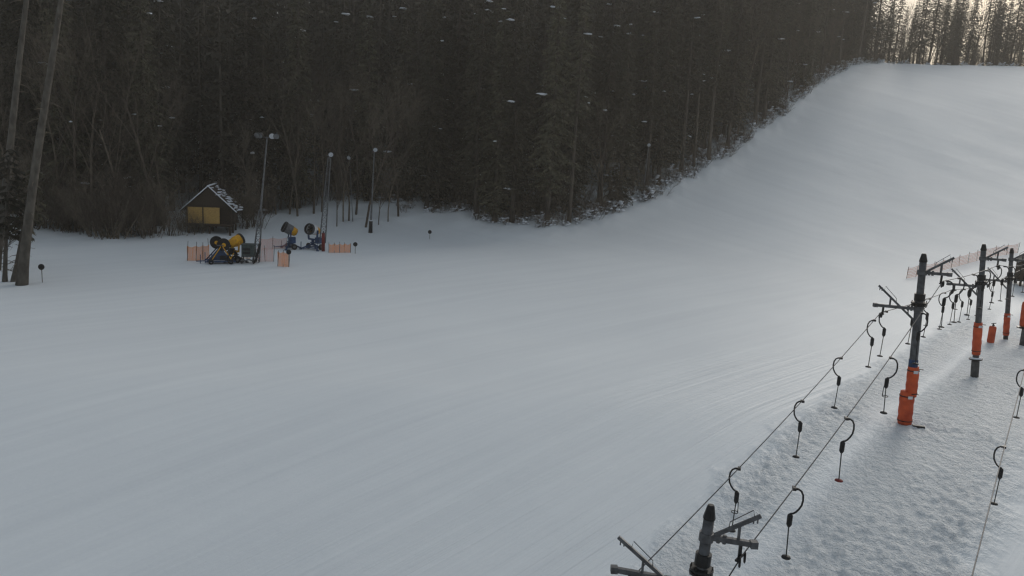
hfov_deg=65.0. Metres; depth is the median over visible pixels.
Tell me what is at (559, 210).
bare bush
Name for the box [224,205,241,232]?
bare bush
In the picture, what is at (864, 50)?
spruce tree
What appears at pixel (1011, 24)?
bare tree
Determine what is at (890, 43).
spruce tree
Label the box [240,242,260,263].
pump sledge
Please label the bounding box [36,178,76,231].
bare bush
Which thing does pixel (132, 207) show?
bare bush
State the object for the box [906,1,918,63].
spruce tree
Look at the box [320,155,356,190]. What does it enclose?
bare bush
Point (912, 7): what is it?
sky
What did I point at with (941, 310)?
tow hanger
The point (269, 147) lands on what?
bare tree
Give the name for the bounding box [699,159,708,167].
snowy bush
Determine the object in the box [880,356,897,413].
tow hanger
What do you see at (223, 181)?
bare bush
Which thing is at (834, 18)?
bare tree
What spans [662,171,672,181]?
snowy bush
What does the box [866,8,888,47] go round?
bare tree
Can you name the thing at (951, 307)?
tow hanger
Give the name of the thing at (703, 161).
snowy bush
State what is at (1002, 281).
tow hanger
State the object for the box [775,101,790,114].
snowy bush
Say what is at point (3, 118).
bare tree
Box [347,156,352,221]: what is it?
floodlight mast
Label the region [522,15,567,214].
spruce tree
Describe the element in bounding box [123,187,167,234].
bare bush
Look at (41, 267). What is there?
piste marker
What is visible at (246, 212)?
bare bush
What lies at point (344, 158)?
bare tree
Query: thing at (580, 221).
snowy bush
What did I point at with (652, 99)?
pine tree
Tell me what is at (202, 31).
forest
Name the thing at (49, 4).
spruce tree
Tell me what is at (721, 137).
snowy bush
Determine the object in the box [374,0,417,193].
spruce tree
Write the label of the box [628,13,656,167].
spruce tree
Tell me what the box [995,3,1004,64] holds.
spruce tree
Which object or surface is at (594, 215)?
snowy bush
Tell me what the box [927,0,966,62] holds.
bare tree
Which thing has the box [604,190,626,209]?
snowy bush
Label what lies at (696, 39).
pine tree
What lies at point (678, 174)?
snowy bush
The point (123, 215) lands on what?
bare bush
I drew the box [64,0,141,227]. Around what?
spruce tree
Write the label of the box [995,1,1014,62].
spruce tree
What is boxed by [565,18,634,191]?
bare tree
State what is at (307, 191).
bare bush
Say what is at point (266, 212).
bare bush
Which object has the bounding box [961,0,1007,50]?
bare tree
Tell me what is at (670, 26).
spruce tree
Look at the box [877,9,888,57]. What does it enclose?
spruce tree
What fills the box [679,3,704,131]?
spruce tree
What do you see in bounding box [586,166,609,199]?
bare bush
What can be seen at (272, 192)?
bare bush
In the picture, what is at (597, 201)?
snowy bush
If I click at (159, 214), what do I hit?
bare bush
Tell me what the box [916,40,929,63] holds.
bare bush
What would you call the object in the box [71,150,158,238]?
bare bush
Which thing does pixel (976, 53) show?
bare bush
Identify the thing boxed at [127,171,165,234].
bare bush
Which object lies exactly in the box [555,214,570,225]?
snowy bush
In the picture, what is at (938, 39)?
bare tree
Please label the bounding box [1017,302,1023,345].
lift pylon
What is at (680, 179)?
snowy bush
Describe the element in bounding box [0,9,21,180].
spruce tree
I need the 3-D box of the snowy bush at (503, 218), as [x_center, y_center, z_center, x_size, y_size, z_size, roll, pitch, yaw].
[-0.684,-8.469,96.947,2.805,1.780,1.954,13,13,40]
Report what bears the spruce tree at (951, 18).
on the ground
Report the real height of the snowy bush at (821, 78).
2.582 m
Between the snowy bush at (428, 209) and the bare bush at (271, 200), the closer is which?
the bare bush at (271, 200)
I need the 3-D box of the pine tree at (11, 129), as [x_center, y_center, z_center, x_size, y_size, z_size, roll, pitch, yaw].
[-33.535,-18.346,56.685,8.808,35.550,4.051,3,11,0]
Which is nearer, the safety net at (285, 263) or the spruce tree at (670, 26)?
the safety net at (285, 263)
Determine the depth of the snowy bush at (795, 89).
153.22 m
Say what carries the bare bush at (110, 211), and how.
on the ground
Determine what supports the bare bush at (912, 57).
on the ground
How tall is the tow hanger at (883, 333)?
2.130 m
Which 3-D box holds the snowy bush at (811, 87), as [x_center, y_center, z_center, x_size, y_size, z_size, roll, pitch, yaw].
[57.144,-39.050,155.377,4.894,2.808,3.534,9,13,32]
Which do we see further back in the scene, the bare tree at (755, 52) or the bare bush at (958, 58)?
the bare bush at (958, 58)
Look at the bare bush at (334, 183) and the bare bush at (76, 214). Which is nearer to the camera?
the bare bush at (76, 214)
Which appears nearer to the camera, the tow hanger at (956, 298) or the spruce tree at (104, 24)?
the tow hanger at (956, 298)
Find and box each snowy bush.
[386,195,399,202]
[399,198,415,208]
[399,203,410,212]
[423,203,438,212]
[435,203,450,212]
[448,200,464,210]
[470,208,483,220]
[474,208,489,220]
[497,212,509,223]
[514,210,528,224]
[536,214,548,226]
[537,217,548,226]
[539,205,556,218]
[545,210,557,223]
[549,214,561,224]
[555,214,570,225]
[558,210,567,219]
[572,213,584,223]
[577,203,605,217]
[583,201,612,218]
[586,195,608,210]
[598,199,618,213]
[603,190,626,211]
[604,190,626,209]
[618,187,636,203]
[635,191,647,201]
[636,180,659,201]
[637,175,658,195]
[650,165,665,184]
[654,177,677,194]
[662,154,677,172]
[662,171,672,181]
[662,174,675,186]
[663,160,679,176]
[669,167,688,182]
[669,168,690,177]
[672,162,693,176]
[684,147,701,163]
[688,165,698,178]
[695,150,718,165]
[697,139,714,156]
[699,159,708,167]
[704,145,724,159]
[713,127,727,141]
[714,141,728,158]
[716,133,734,143]
[720,140,740,155]
[730,132,743,143]
[730,136,746,147]
[734,128,753,142]
[739,126,752,140]
[745,114,763,124]
[748,115,762,130]
[758,113,776,124]
[766,101,776,113]
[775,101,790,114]
[777,104,788,114]
[783,89,805,101]
[793,83,802,93]
[797,78,811,91]
[798,86,810,98]
[804,79,821,92]
[813,73,830,82]
[819,60,839,74]
[828,60,838,71]
[841,53,861,64]
[841,54,850,66]
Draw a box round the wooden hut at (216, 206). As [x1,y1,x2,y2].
[180,183,243,235]
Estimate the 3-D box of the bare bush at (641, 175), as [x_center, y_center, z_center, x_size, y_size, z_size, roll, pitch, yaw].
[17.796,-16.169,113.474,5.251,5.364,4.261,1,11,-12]
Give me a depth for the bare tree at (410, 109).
98.92 m
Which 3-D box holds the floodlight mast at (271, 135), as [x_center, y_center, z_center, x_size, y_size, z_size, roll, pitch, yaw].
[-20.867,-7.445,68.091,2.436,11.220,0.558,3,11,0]
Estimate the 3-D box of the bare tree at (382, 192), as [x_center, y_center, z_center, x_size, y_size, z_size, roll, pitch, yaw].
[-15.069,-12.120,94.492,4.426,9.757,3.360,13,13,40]
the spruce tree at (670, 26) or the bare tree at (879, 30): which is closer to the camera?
the spruce tree at (670, 26)
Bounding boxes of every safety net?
[187,242,209,260]
[259,236,287,248]
[260,245,274,261]
[277,250,289,266]
[329,242,350,252]
[906,244,1019,277]
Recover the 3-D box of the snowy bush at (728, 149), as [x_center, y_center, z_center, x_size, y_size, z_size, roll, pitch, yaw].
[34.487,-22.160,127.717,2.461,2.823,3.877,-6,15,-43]
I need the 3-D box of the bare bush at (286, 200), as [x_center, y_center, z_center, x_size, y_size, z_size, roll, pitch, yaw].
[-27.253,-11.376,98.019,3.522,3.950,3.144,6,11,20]
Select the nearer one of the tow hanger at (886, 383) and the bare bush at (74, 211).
the tow hanger at (886, 383)
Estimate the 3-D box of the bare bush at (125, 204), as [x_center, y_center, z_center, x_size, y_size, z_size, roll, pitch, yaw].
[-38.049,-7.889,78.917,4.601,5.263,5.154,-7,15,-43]
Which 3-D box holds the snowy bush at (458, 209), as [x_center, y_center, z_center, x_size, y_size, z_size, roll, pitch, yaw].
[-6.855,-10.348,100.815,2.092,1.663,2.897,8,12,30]
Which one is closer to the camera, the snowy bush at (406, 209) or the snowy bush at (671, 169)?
the snowy bush at (406, 209)
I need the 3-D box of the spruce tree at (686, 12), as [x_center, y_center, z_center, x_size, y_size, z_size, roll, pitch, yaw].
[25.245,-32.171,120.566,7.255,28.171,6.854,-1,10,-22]
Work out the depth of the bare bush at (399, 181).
106.02 m
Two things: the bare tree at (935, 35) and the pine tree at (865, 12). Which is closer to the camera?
the pine tree at (865, 12)
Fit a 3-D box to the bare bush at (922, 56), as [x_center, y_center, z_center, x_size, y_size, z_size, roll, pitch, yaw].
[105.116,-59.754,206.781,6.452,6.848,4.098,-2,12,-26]
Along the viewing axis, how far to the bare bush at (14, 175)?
72.40 m
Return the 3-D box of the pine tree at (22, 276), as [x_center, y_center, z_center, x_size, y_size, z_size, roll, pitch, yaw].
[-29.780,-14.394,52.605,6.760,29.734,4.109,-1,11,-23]
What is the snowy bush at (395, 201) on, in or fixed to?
on the ground
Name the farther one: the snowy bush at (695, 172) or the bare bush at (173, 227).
the snowy bush at (695, 172)
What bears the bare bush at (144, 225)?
on the ground
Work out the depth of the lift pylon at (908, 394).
35.44 m
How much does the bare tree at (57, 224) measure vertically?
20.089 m
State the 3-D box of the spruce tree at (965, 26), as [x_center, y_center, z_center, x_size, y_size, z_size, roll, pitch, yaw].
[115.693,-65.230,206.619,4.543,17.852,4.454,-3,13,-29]
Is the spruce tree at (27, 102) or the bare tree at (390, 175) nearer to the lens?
the spruce tree at (27, 102)
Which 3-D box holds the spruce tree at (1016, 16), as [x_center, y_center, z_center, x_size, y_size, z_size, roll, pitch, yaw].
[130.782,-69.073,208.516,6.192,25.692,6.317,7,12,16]
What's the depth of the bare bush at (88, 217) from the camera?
75.50 m
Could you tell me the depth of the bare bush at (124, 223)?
77.77 m
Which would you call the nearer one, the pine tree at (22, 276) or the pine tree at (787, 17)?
the pine tree at (22, 276)
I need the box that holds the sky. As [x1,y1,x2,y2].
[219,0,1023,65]
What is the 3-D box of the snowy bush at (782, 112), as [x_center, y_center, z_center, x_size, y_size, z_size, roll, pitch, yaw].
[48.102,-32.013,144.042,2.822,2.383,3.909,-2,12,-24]
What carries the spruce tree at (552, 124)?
on the ground
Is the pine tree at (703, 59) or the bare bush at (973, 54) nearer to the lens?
the pine tree at (703, 59)
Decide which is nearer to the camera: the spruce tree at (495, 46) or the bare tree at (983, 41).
the spruce tree at (495, 46)
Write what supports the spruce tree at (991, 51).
on the ground
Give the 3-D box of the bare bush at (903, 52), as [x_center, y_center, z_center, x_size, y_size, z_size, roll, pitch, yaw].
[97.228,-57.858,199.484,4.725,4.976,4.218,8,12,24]
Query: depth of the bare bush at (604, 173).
112.84 m
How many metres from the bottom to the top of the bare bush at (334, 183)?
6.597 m
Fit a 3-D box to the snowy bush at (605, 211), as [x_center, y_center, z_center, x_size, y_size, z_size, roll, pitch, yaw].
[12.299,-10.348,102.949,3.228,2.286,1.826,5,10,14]
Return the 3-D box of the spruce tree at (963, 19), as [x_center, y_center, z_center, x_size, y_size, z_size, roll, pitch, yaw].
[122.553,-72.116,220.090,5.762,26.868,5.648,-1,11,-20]
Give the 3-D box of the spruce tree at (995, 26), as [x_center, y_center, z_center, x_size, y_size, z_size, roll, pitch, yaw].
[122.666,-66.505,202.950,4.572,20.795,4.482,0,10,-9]
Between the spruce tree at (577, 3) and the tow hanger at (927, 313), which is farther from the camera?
the spruce tree at (577, 3)
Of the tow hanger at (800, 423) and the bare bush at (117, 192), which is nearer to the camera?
the tow hanger at (800, 423)
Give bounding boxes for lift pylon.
[610,503,761,575]
[872,253,954,428]
[946,244,1007,377]
[985,248,1023,339]
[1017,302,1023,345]
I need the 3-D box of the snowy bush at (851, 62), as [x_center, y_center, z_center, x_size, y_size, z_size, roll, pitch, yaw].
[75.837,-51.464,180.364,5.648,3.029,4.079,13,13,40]
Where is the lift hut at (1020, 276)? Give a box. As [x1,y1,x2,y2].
[1014,255,1023,285]
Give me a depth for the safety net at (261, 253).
69.74 m
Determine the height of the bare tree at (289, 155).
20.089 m
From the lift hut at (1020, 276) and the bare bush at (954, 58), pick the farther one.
the bare bush at (954, 58)
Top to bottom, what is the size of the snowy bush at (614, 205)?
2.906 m
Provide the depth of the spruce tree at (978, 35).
229.40 m
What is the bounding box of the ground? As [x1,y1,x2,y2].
[0,59,1023,575]
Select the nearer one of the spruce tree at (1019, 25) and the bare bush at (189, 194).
the bare bush at (189, 194)
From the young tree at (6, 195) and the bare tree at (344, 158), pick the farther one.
the bare tree at (344, 158)
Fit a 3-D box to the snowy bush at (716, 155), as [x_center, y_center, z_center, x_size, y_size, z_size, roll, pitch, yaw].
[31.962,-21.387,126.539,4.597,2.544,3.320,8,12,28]
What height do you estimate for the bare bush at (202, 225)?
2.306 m
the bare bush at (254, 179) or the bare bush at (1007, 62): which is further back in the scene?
the bare bush at (1007, 62)
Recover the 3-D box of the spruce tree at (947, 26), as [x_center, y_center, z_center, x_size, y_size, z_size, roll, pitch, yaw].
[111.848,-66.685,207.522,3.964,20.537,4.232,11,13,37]
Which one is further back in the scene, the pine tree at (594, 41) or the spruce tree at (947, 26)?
the spruce tree at (947, 26)
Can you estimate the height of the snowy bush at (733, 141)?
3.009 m
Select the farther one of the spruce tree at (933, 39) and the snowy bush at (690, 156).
the spruce tree at (933, 39)
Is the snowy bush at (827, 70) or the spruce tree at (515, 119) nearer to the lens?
the spruce tree at (515, 119)
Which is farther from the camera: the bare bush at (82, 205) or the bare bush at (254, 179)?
the bare bush at (254, 179)
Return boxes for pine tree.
[0,0,33,270]
[12,0,71,285]
[559,0,604,222]
[582,0,612,184]
[633,0,663,174]
[639,21,664,186]
[670,0,712,170]
[682,0,710,127]
[691,9,716,166]
[703,0,735,159]
[779,0,793,39]
[856,0,878,56]
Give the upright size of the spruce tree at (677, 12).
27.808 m
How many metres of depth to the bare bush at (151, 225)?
78.71 m
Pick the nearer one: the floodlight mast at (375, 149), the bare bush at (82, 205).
the bare bush at (82, 205)
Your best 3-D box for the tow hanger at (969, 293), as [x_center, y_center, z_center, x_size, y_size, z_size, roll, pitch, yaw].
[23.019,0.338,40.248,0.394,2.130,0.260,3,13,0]
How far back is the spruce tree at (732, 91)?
127.46 m
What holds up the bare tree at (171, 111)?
on the ground
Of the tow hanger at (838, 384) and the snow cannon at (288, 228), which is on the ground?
the snow cannon at (288, 228)
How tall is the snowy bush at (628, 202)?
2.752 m
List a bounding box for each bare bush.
[0,125,43,237]
[0,132,62,230]
[0,186,34,252]
[2,131,96,228]
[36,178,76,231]
[39,153,94,230]
[43,187,94,231]
[49,160,111,237]
[54,200,77,232]
[61,148,146,236]
[63,180,105,232]
[64,185,93,233]
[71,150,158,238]
[75,176,136,238]
[75,189,124,239]
[87,198,133,237]
[90,189,123,235]
[93,157,179,233]
[97,180,150,233]
[98,162,151,235]
[107,183,151,233]
[114,188,156,236]
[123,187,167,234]
[124,169,185,235]
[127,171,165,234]
[134,206,152,237]
[135,202,172,237]
[147,202,175,232]
[148,182,193,235]
[167,161,197,226]
[167,215,188,235]
[173,182,208,214]
[175,217,193,235]
[187,209,203,234]
[194,213,208,233]
[196,178,232,195]
[205,165,245,196]
[215,172,241,215]
[222,174,253,201]
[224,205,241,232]
[227,180,272,228]
[228,190,257,226]
[230,157,285,226]
[238,200,260,228]
[243,174,266,216]
[244,178,277,228]
[252,165,284,213]
[258,180,282,212]
[268,141,312,207]
[281,183,298,208]
[289,161,320,205]
[316,157,355,199]
[319,171,351,191]
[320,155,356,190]
[331,157,361,195]
[331,176,353,201]
[349,169,377,199]
[374,161,406,200]
[388,166,412,196]
[521,176,561,215]
[524,172,568,213]
[543,190,567,214]
[575,180,598,202]
[582,192,596,207]
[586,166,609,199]
[590,159,611,187]
[627,156,655,190]
[627,158,650,188]
[892,40,910,61]
[898,49,910,60]
[904,52,919,63]
[912,42,927,63]
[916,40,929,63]
[944,46,962,64]
[948,51,965,64]
[964,34,982,64]
[964,40,985,64]
[985,53,1000,64]
[998,44,1019,63]
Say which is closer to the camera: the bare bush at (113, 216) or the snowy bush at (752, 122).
the bare bush at (113, 216)
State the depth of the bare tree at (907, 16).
199.47 m
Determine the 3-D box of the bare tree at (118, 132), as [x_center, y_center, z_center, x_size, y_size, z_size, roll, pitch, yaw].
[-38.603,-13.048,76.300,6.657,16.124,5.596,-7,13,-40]
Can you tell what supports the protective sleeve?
attached to the floodlight mast at (375, 149)
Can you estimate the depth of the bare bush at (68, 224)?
77.98 m
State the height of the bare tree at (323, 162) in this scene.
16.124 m
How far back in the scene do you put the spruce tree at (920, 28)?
206.98 m
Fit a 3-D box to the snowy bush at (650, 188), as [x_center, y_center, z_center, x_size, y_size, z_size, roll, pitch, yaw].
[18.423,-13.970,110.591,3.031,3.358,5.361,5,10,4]
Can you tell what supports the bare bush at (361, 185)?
on the ground
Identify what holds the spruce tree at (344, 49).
on the ground
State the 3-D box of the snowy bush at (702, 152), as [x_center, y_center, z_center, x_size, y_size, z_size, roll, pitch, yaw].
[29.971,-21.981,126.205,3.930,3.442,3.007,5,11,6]
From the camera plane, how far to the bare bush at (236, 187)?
93.10 m
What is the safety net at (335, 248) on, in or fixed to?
on the ground
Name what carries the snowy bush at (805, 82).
on the ground
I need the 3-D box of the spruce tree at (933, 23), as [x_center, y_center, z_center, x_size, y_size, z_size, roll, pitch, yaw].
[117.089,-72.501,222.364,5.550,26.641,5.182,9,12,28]
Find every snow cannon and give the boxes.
[196,236,235,264]
[223,233,250,262]
[273,221,300,250]
[299,223,321,250]
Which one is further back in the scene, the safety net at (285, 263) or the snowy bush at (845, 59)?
the snowy bush at (845, 59)
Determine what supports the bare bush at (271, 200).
on the ground
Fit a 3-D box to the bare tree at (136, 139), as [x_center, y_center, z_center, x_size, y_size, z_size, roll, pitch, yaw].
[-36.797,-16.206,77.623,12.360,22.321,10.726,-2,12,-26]
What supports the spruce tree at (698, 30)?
on the ground
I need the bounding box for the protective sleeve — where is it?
[368,220,372,232]
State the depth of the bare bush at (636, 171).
112.79 m
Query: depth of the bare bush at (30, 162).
76.72 m
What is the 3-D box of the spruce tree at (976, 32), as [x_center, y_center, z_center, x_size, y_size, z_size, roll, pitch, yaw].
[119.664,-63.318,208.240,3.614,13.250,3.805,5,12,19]
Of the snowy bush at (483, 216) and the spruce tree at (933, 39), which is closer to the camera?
the snowy bush at (483, 216)
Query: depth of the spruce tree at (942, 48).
205.74 m
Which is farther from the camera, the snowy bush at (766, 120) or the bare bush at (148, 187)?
the snowy bush at (766, 120)
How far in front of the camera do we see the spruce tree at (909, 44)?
203.67 m
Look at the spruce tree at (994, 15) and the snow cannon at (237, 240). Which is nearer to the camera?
the snow cannon at (237, 240)
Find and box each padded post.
[321,231,324,250]
[987,323,996,342]
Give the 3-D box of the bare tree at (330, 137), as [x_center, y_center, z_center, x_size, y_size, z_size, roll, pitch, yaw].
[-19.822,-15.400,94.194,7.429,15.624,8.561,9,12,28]
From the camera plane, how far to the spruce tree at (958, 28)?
201.90 m
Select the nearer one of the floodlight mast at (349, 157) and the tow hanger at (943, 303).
the tow hanger at (943, 303)
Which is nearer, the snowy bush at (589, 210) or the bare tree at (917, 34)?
the snowy bush at (589, 210)
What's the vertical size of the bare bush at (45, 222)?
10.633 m
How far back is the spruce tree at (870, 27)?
197.59 m
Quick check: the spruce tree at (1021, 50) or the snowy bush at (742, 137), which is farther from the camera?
the spruce tree at (1021, 50)
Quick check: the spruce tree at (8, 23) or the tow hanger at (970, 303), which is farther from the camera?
the spruce tree at (8, 23)
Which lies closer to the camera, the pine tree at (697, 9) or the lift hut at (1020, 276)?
the lift hut at (1020, 276)
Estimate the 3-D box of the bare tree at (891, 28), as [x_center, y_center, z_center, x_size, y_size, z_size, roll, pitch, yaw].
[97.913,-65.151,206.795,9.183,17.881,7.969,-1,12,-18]
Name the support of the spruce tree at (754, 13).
on the ground
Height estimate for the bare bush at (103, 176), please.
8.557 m
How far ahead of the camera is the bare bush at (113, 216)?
76.83 m
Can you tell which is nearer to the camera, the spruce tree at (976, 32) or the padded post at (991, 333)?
the padded post at (991, 333)
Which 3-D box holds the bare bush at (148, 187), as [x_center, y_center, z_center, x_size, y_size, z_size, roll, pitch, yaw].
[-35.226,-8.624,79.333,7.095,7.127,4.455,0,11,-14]
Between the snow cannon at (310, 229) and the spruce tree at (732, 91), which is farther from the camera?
the spruce tree at (732, 91)
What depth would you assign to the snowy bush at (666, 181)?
114.91 m
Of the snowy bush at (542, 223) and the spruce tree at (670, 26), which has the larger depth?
the spruce tree at (670, 26)
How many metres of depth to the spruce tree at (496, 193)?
95.81 m
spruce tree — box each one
[0,0,58,210]
[0,0,64,225]
[0,0,68,224]
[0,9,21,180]
[0,58,12,195]
[18,0,72,213]
[25,0,101,228]
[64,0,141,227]
[116,0,182,225]
[122,0,186,225]
[141,21,188,209]
[233,0,293,212]
[271,0,331,208]
[316,0,362,199]
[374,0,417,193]
[459,0,512,184]
[468,5,526,222]
[470,17,517,211]
[488,0,543,222]
[503,55,539,215]
[522,0,580,225]
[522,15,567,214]
[541,41,571,203]
[544,0,607,203]
[551,14,597,213]
[557,1,576,181]
[576,1,608,175]
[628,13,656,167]
[633,0,672,185]
[633,0,689,184]
[657,0,690,152]
[657,0,696,162]
[664,0,693,140]
[676,14,712,153]
[679,0,706,117]
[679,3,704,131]
[689,0,732,148]
[714,0,754,147]
[741,0,764,96]
[765,5,792,110]
[841,0,862,64]
[854,0,875,61]
[857,0,874,48]
[867,0,881,53]
[868,0,892,58]
[876,0,896,59]
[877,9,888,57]
[881,0,901,57]
[881,12,890,61]
[886,15,895,61]
[887,0,906,62]
[898,7,909,59]
[904,14,916,61]
[904,18,912,63]
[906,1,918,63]
[908,0,933,63]
[912,0,921,61]
[912,0,929,63]
[922,7,931,63]
[923,0,947,64]
[926,0,944,41]
[931,0,953,63]
[938,0,951,64]
[939,0,962,64]
[943,0,963,54]
[943,10,956,64]
[947,1,963,64]
[948,8,958,50]
[953,0,970,64]
[957,0,968,53]
[960,1,977,64]
[962,0,983,62]
[964,18,978,64]
[968,13,982,62]
[976,0,997,65]
[981,0,1002,65]
[985,1,1003,64]
[986,0,1005,65]
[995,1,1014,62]
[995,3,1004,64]
[996,0,1010,65]
[1000,0,1016,59]
[1001,0,1023,59]
[1009,0,1023,65]
[1012,22,1023,65]
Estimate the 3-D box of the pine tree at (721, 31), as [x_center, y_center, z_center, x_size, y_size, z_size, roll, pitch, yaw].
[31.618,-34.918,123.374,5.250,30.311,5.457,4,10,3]
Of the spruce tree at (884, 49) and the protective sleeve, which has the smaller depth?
the protective sleeve
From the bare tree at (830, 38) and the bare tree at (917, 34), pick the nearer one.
the bare tree at (830, 38)
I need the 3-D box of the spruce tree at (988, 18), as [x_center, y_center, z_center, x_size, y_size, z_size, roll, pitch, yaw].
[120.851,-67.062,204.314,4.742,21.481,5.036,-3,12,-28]
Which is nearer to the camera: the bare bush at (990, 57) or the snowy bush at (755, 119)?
the snowy bush at (755, 119)
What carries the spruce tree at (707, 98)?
on the ground
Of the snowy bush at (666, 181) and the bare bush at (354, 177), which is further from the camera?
the snowy bush at (666, 181)
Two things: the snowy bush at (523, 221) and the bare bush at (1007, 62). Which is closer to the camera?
the snowy bush at (523, 221)
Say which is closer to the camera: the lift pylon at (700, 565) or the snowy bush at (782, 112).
the lift pylon at (700, 565)
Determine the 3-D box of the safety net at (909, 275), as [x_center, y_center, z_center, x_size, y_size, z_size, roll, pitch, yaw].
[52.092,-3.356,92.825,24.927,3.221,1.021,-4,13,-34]
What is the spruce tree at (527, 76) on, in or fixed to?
on the ground
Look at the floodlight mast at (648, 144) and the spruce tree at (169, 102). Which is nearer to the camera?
the spruce tree at (169, 102)
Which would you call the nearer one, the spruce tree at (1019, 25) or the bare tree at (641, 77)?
the bare tree at (641, 77)
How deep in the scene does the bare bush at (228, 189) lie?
91.08 m
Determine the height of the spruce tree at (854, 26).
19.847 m
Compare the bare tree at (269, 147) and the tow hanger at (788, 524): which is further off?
the bare tree at (269, 147)
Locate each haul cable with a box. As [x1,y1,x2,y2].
[639,268,1023,569]
[729,264,1023,575]
[971,373,1023,575]
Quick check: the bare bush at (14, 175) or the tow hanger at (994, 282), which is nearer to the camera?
the tow hanger at (994, 282)
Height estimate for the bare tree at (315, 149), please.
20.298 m
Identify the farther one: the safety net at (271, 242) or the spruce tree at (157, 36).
the spruce tree at (157, 36)
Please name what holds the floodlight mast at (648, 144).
on the ground
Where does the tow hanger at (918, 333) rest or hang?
hanging from the haul cable at (845, 419)
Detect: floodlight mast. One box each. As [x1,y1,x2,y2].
[252,132,279,262]
[319,152,332,242]
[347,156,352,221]
[370,148,377,219]
[642,143,650,193]
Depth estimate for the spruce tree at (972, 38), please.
202.00 m
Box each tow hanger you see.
[728,466,740,532]
[781,485,803,559]
[792,400,804,457]
[831,357,842,408]
[835,416,854,482]
[865,319,875,367]
[877,310,887,356]
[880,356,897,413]
[905,305,912,344]
[912,312,927,364]
[921,298,930,337]
[937,292,945,329]
[938,280,953,327]
[947,289,956,324]
[951,277,964,322]
[957,289,965,322]
[964,274,978,315]
[966,290,971,319]
[977,269,990,308]
[989,265,1001,302]
[991,445,1005,505]
[998,266,1008,300]
[1006,266,1015,299]
[1011,266,1020,296]
[1013,369,1023,418]
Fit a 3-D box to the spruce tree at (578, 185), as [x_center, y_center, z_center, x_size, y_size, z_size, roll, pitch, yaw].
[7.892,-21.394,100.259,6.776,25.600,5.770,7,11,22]
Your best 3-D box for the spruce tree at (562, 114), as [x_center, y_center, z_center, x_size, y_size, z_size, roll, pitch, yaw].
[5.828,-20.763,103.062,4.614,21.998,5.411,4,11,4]
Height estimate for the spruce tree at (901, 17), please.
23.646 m
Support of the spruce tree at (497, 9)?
on the ground
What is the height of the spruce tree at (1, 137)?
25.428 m
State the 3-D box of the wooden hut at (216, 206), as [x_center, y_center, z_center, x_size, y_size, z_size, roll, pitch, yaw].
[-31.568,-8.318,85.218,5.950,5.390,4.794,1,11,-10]
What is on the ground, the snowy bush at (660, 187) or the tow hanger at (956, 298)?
the snowy bush at (660, 187)
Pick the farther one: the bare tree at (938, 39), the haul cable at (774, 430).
the bare tree at (938, 39)
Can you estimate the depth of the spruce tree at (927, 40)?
227.16 m
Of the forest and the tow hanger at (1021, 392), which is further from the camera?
the forest
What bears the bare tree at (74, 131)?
on the ground
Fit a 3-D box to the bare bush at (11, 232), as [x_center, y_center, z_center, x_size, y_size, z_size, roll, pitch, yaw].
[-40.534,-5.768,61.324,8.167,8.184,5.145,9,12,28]
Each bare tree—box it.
[0,41,34,220]
[1,27,96,228]
[4,0,120,230]
[23,0,148,230]
[62,4,193,233]
[62,65,140,191]
[112,34,191,228]
[243,79,295,214]
[244,50,335,215]
[267,31,355,209]
[279,97,319,213]
[286,55,353,213]
[297,81,348,211]
[309,96,376,220]
[315,56,392,214]
[316,141,355,225]
[325,109,370,221]
[356,63,431,226]
[357,56,427,216]
[371,146,400,224]
[376,143,411,221]
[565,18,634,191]
[581,89,628,210]
[617,16,674,176]
[725,0,788,136]
[818,0,846,68]
[818,4,844,71]
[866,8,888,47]
[871,6,891,50]
[881,3,909,60]
[891,4,928,62]
[901,0,933,41]
[901,9,923,63]
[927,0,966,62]
[928,12,951,61]
[931,0,962,64]
[960,7,983,54]
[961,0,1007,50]
[976,22,998,60]
[1002,8,1023,42]
[1009,1,1022,53]
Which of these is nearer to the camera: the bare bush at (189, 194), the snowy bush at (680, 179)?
the bare bush at (189, 194)
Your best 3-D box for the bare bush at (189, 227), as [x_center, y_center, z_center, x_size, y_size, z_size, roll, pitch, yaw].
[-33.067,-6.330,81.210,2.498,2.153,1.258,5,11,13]
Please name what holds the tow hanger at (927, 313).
hanging from the haul cable at (774, 430)
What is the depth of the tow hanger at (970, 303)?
52.80 m
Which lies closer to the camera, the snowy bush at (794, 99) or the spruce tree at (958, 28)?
the snowy bush at (794, 99)
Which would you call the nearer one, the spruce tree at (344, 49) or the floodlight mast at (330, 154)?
the floodlight mast at (330, 154)
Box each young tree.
[0,145,25,281]
[0,165,46,281]
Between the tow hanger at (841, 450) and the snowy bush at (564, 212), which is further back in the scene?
the snowy bush at (564, 212)
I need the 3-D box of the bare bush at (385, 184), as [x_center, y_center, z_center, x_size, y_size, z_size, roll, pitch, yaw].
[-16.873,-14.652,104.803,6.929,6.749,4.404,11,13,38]
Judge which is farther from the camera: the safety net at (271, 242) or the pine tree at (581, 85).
the pine tree at (581, 85)
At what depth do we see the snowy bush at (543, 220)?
96.50 m
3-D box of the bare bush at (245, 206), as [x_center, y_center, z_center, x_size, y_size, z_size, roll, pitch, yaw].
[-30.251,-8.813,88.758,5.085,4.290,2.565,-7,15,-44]
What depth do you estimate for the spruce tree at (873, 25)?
212.29 m
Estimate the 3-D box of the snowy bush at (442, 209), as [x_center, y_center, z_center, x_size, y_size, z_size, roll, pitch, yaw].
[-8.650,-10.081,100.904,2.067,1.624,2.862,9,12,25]
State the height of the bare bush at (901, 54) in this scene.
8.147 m
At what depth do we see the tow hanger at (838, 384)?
32.09 m
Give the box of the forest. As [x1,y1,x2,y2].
[0,0,792,210]
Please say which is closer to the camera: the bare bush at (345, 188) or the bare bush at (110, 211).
the bare bush at (110, 211)
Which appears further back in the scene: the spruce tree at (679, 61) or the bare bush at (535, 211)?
the spruce tree at (679, 61)

